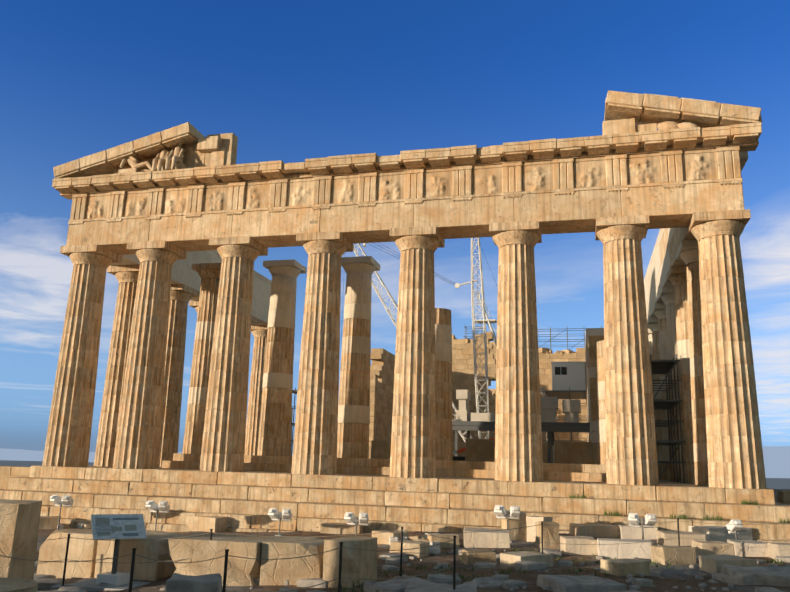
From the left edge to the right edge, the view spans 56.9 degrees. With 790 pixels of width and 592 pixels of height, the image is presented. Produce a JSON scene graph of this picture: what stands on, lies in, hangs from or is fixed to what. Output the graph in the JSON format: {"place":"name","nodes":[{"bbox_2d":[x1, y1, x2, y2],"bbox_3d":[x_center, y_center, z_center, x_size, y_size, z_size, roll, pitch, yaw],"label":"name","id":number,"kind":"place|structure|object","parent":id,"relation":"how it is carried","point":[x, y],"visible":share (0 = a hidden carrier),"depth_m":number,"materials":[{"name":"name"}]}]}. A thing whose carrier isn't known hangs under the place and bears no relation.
{"place":"outdoors","nodes":[
{"label":"outdoors","id":0,"kind":"place"},
{"bbox_2d":[0,466,789,542],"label":"parthenon crepidoma steps","id":1,"kind":"structure","parent":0,"point":[245,501],"depth_m":28.29,"materials":[{"name":"beige stone"}]},
{"bbox_2d":[94,264,495,466],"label":"inner columns","id":2,"kind":"structure","parent":1,"relation":"on","point":[181,295],"depth_m":41.42,"materials":[{"name":"beige stone"}]},
{"bbox_2d":[162,453,606,481],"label":"inner steps","id":3,"kind":"structure","parent":1,"relation":"on","point":[551,471],"depth_m":33.91,"materials":[{"name":"stone"}]},
{"bbox_2d":[182,256,605,464],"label":"inner columns","id":4,"kind":"structure","parent":3,"relation":"on","point":[274,435],"depth_m":36.95,"materials":[{"name":"stone"}]},
{"bbox_2d":[353,237,496,441],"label":"derrick crane","id":5,"kind":"object","parent":3,"relation":"on","point":[484,321],"visible":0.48,"depth_m":61.30,"materials":[{"name":"metal"}]},
{"bbox_2d":[341,242,558,439],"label":"crane cables","id":6,"kind":"object","parent":5,"relation":"hanging from","point":[446,281],"visible":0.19,"depth_m":62.67,"materials":[{"name":"grey metal"}]},
{"bbox_2d":[369,328,603,463],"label":"ruined inner walls","id":7,"kind":"structure","parent":3,"relation":"on","point":[382,366],"depth_m":69.83,"materials":[{"name":"stone"}]},
{"bbox_2d":[290,326,685,482],"bbox_3d":[8.145,6.164,58.364,22.400,15.623,42.100,-2,-13,14],"label":"scaffolding","id":8,"kind":"object","parent":3,"relation":"on","point":[665,367],"visible":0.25,"depth_m":37.34,"materials":[{"name":"grey metal"}]},
{"bbox_2d":[540,361,586,398],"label":"site cabin","id":9,"kind":"object","parent":8,"relation":"on","point":[567,375],"visible":0.83,"depth_m":62.43,"materials":[{"name":"white metal"}]},
{"bbox_2d":[452,390,589,462],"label":"machinery","id":10,"kind":"object","parent":3,"relation":"on","point":[467,420],"visible":0.48,"depth_m":47.37,"materials":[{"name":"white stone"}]},
{"bbox_2d":[42,209,766,488],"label":"front columns","id":11,"kind":"structure","parent":1,"relation":"on","point":[734,448],"depth_m":30.35,"materials":[{"name":"beige stone"}]},
{"bbox_2d":[52,123,761,254],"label":"entablature","id":12,"kind":"structure","parent":11,"relation":"on","point":[673,178],"depth_m":31.59,"materials":[{"name":"beige stone"}]},
{"bbox_2d":[53,90,761,178],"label":"parthenon pediment remains","id":13,"kind":"object","parent":12,"relation":"on","point":[185,145],"visible":0.69,"depth_m":34.66,"materials":[{"name":"stone"}]},
{"bbox_2d":[647,239,708,485],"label":"parthenon flank columns","id":14,"kind":"structure","parent":1,"relation":"on","point":[674,325],"depth_m":35.31,"materials":[{"name":"beige stone"}]},
{"bbox_2d":[110,151,747,324],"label":"inner entablature","id":15,"kind":"structure","parent":14,"relation":"on","point":[663,256],"depth_m":43.57,"materials":[{"name":"beige stone"}]},
{"bbox_2d":[0,460,789,591],"bbox_3d":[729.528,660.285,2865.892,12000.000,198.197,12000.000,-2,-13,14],"label":"terrain","id":16,"kind":"structure","parent":0,"point":[674,575],"depth_m":16.41,"materials":[{"name":"grey stone"}]},
{"bbox_2d":[0,577,37,591],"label":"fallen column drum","id":17,"kind":"object","parent":16,"relation":"on","point":[7,584],"depth_m":9.18,"materials":[{"name":"stone"}]},
{"bbox_2d":[0,499,41,579],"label":"stone block","id":18,"kind":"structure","parent":16,"relation":"on","point":[19,523],"depth_m":13.53,"materials":[{"name":"beige stone"}]},
{"bbox_2d":[50,534,70,589],"bbox_3d":[-6.495,5.282,14.379,0.320,1.140,0.320,-2,-13,14],"label":"fence post","id":19,"kind":"object","parent":16,"relation":"on","point":[55,587],"visible":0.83,"depth_m":14.35,"materials":[{"name":"metal"}]},
{"bbox_2d":[50,495,73,529],"bbox_3d":[-12.799,8.389,27.883,0.855,1.512,0.572,-2,-13,14],"label":"floodlight","id":20,"kind":"object","parent":16,"relation":"on","point":[64,500],"visible":0.96,"depth_m":27.89,"materials":[{"name":"white metal"}]},
{"bbox_2d":[36,529,97,578],"bbox_3d":[-6.933,5.795,16.347,1.548,1.029,1.210,-3,-14,21],"label":"marble block","id":21,"kind":"object","parent":16,"relation":"on","point":[84,549],"visible":0.56,"depth_m":15.81,"materials":[{"name":"beige stone"}]},
{"bbox_2d":[64,514,149,590],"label":"information sign","id":22,"kind":"object","parent":16,"relation":"on","point":[117,527],"visible":0.96,"depth_m":14.31,"materials":[{"name":"grey metal"}]},
{"bbox_2d":[128,548,136,591],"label":"fence post","id":23,"kind":"object","parent":16,"relation":"on","point":[132,569],"visible":1,"depth_m":9.30,"materials":[{"name":"metal"}]},
{"bbox_2d":[94,530,182,580],"bbox_3d":[-5.334,5.590,15.596,1.572,0.979,1.265,-3,-14,20],"label":"marble block","id":24,"kind":"object","parent":16,"relation":"on","point":[150,548],"visible":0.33,"depth_m":15.04,"materials":[{"name":"beige stone"}]},
{"bbox_2d":[145,500,169,530],"bbox_3d":[-8.780,8.290,26.869,0.855,1.451,0.572,-2,-13,14],"label":"floodlight","id":25,"kind":"object","parent":16,"relation":"on","point":[155,507],"visible":0.94,"depth_m":26.87,"materials":[{"name":"white metal"}]},
{"bbox_2d":[39,515,363,533],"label":"stone blocks","id":26,"kind":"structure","parent":16,"relation":"on","point":[208,523],"depth_m":28.51,"materials":[{"name":"beige stone"}]},
{"bbox_2d":[168,533,273,585],"bbox_3d":[-3.405,5.330,14.638,1.925,0.938,1.333,-2,-13,14],"label":"marble block","id":27,"kind":"object","parent":16,"relation":"on","point":[240,571],"visible":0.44,"depth_m":14.06,"materials":[{"name":"beige stone"}]},
{"bbox_2d":[222,549,228,591],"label":"fence post","id":28,"kind":"object","parent":16,"relation":"on","point":[225,571],"visible":1,"depth_m":9.22,"materials":[{"name":"metal"}]},
{"bbox_2d":[268,508,291,535],"bbox_3d":[-4.048,8.013,25.714,0.855,1.012,0.572,-2,-13,14],"label":"floodlight","id":29,"kind":"object","parent":16,"relation":"on","point":[274,514],"visible":0.94,"depth_m":25.66,"materials":[{"name":"white metal"}]},
{"bbox_2d":[259,536,323,584],"bbox_3d":[-1.919,5.271,14.451,1.193,0.860,1.264,0,-13,8],"label":"marble block","id":30,"kind":"object","parent":16,"relation":"on","point":[280,571],"visible":0.62,"depth_m":13.89,"materials":[{"name":"beige stone"}]},
{"bbox_2d":[338,542,342,591],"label":"fence post","id":31,"kind":"object","parent":16,"relation":"on","point":[340,567],"visible":0.96,"depth_m":10.63,"materials":[{"name":"metal"}]},
{"bbox_2d":[323,536,377,587],"bbox_3d":[-0.848,5.125,13.994,0.632,0.903,1.109,-4,-14,24],"label":"marble block","id":32,"kind":"object","parent":16,"relation":"on","point":[357,565],"visible":0.85,"depth_m":13.62,"materials":[{"name":"beige stone"}]},
{"bbox_2d":[344,512,368,535],"bbox_3d":[-1.313,7.905,25.034,0.855,0.921,0.572,-2,-13,14],"label":"floodlight","id":33,"kind":"object","parent":16,"relation":"on","point":[350,518],"visible":0.92,"depth_m":24.98,"materials":[{"name":"white metal"}]},
{"bbox_2d":[0,521,789,591],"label":"fence ropes","id":34,"kind":"object","parent":16,"relation":"on","point":[344,547],"visible":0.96,"depth_m":14.18,"materials":[{"name":"black fabric"}]},
{"bbox_2d":[0,466,789,503],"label":"plateau edge walls","id":35,"kind":"structure","parent":16,"relation":"on","point":[21,471],"depth_m":50.53,"materials":[{"name":"stone"}]},
{"bbox_2d":[394,527,402,577],"bbox_3d":[0.126,5.157,14.422,0.320,1.140,0.320,-2,-13,14],"label":"fence post","id":36,"kind":"object","parent":16,"relation":"on","point":[401,550],"visible":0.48,"depth_m":14.43,"materials":[{"name":"metal"}]},
{"bbox_2d":[33,540,789,591],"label":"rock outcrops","id":37,"kind":"object","parent":16,"relation":"on","point":[771,574],"visible":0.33,"depth_m":14.09,"materials":[{"name":"grey stone"}]},
{"bbox_2d":[453,535,455,589],"bbox_3d":[1.008,4.663,12.375,0.320,1.140,0.320,-2,-13,14],"label":"fence post","id":38,"kind":"object","parent":16,"relation":"on","point":[454,562],"visible":0.98,"depth_m":12.39,"materials":[{"name":"metal"}]},
{"bbox_2d":[494,505,519,540],"bbox_3d":[3.680,7.462,23.851,0.855,1.182,0.572,-2,-13,14],"label":"floodlight","id":39,"kind":"object","parent":16,"relation":"on","point":[500,511],"visible":0.92,"depth_m":23.82,"materials":[{"name":"white metal"}]},
{"bbox_2d":[541,521,549,566],"bbox_3d":[3.565,6.046,17.645,0.320,1.140,0.320,-2,-13,14],"label":"fence post","id":40,"kind":"object","parent":16,"relation":"on","point":[547,565],"visible":0.46,"depth_m":17.67,"materials":[{"name":"metal"}]},
{"bbox_2d":[324,493,789,591],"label":"grass tufts","id":41,"kind":"object","parent":16,"relation":"on","point":[683,517],"visible":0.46,"depth_m":17.85,"materials":[{"name":"green plant"}]},
{"bbox_2d":[372,512,789,575],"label":"stone blocks","id":42,"kind":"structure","parent":16,"relation":"on","point":[716,556],"depth_m":19.81,"materials":[{"name":"beige stone"}]},
{"bbox_2d":[628,513,656,539],"bbox_3d":[7.750,7.331,22.832,0.855,1.012,0.572,-2,-13,14],"label":"floodlight","id":43,"kind":"object","parent":16,"relation":"on","point":[635,519],"visible":0.85,"depth_m":22.79,"materials":[{"name":"white metal"}]},
{"bbox_2d":[677,518,679,545],"bbox_3d":[7.365,6.351,18.911,0.320,1.140,0.320,-2,-13,14],"label":"fence post","id":44,"kind":"object","parent":16,"relation":"on","point":[678,532],"visible":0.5,"depth_m":18.94,"materials":[{"name":"metal"}]},
{"bbox_2d":[725,519,746,539],"bbox_3d":[10.370,7.245,22.201,0.502,0.868,0.568,10,-15,-32],"label":"floodlight","id":45,"kind":"object","parent":16,"relation":"on","point":[733,529],"visible":0.73,"depth_m":22.14,"materials":[{"name":"white metal"}]},
{"bbox_2d":[0,446,789,477],"bbox_3d":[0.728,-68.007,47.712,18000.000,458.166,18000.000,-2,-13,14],"label":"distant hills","id":46,"kind":"structure","parent":0,"point":[776,461],"depth_m":7855.71,"materials":[{"name":"blue"}]},
{"bbox_2d":[0,0,789,452],"label":"sky","id":47,"kind":"structure","parent":0,"point":[295,81],"materials":[{"name":"blue"}]},
{"bbox_2d":[452,438,494,460],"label":"orange lifting arm","id":48,"kind":"object","parent":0,"point":[457,458],"visible":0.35,"depth_m":43.01}
]}

